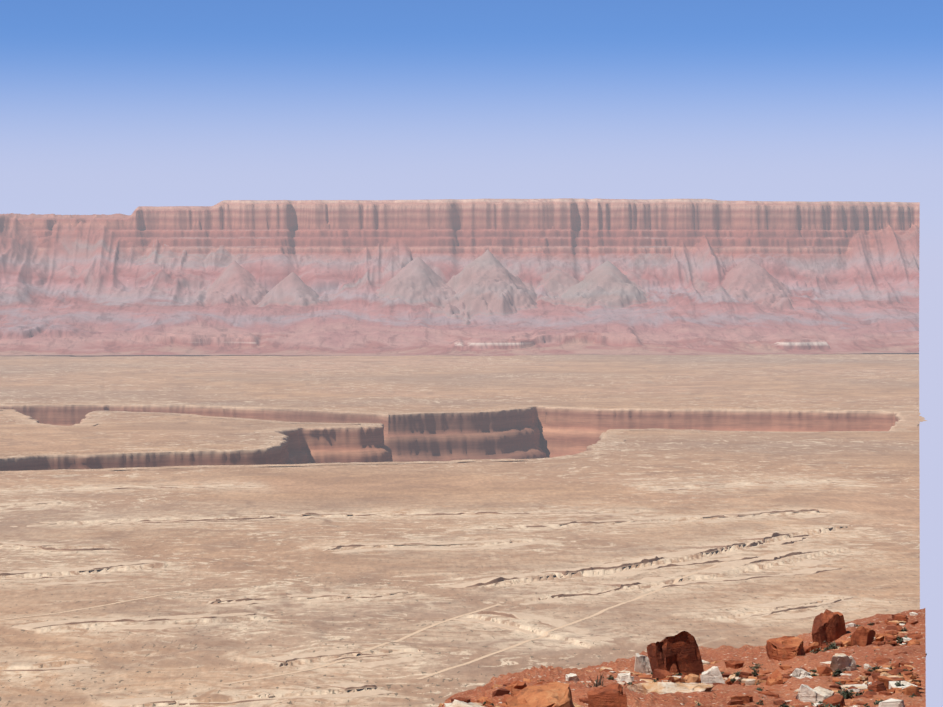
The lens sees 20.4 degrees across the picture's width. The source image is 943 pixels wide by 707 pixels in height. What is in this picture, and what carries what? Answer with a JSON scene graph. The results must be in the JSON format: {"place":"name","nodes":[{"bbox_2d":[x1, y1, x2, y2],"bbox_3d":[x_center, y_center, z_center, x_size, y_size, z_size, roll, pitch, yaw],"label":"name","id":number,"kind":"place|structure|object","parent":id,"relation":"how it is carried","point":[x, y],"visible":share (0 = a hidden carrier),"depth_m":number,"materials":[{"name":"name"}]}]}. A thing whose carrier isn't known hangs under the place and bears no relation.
{"place":"outdoors","nodes":[
{"label":"outdoors","id":0,"kind":"place"},
{"bbox_2d":[0,587,240,619],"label":"dirt track","id":1,"kind":"structure","parent":0,"point":[115,603],"depth_m":3250.01,"materials":[{"name":"beige soil"}]},
{"bbox_2d":[0,353,919,706],"bbox_3d":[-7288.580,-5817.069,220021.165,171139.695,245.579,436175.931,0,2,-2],"label":"ground","id":2,"kind":"structure","parent":0,"point":[272,563],"depth_m":4235.55,"materials":[{"name":"beige sand"}]},
{"bbox_2d":[224,604,500,683],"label":"dirt track","id":3,"kind":"structure","parent":2,"relation":"on","point":[400,639],"depth_m":2860.47,"materials":[{"name":"beige soil"}]},
{"bbox_2d":[0,479,878,706],"bbox_3d":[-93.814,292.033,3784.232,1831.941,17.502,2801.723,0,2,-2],"label":"rock ledges","id":4,"kind":"object","parent":2,"relation":"on","point":[737,561],"visible":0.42,"depth_m":3534.65,"materials":[{"name":"beige stone"}]},
{"bbox_2d":[0,404,926,472],"bbox_3d":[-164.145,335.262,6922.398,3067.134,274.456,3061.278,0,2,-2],"label":"canyon walls","id":5,"kind":"structure","parent":2,"relation":"on","point":[532,432],"depth_m":7877.72,"materials":[{"name":"brown stone"}]},
{"bbox_2d":[417,561,728,678],"bbox_3d":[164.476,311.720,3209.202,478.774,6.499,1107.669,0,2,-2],"label":"dirt track","id":6,"kind":"structure","parent":2,"relation":"on","point":[574,622],"depth_m":3043.30,"materials":[{"name":"beige soil"}]},
{"bbox_2d":[0,198,919,355],"bbox_3d":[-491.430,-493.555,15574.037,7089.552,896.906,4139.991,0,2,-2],"label":"cliffs","id":7,"kind":"structure","parent":0,"point":[504,277],"depth_m":15803.09,"materials":[{"name":"red stone"}]},
{"bbox_2d":[0,0,942,706],"label":"sky","id":8,"kind":"structure","parent":0,"point":[108,107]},
{"bbox_2d":[438,608,925,706],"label":"hill","id":9,"kind":"structure","parent":0,"point":[719,695],"depth_m":74.15,"materials":[{"name":"soil"}]},
{"bbox_2d":[439,609,926,706],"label":"hill boulders","id":10,"kind":"object","parent":9,"relation":"on","point":[667,659],"visible":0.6,"depth_m":73.61,"materials":[{"name":"stone"}]}
]}

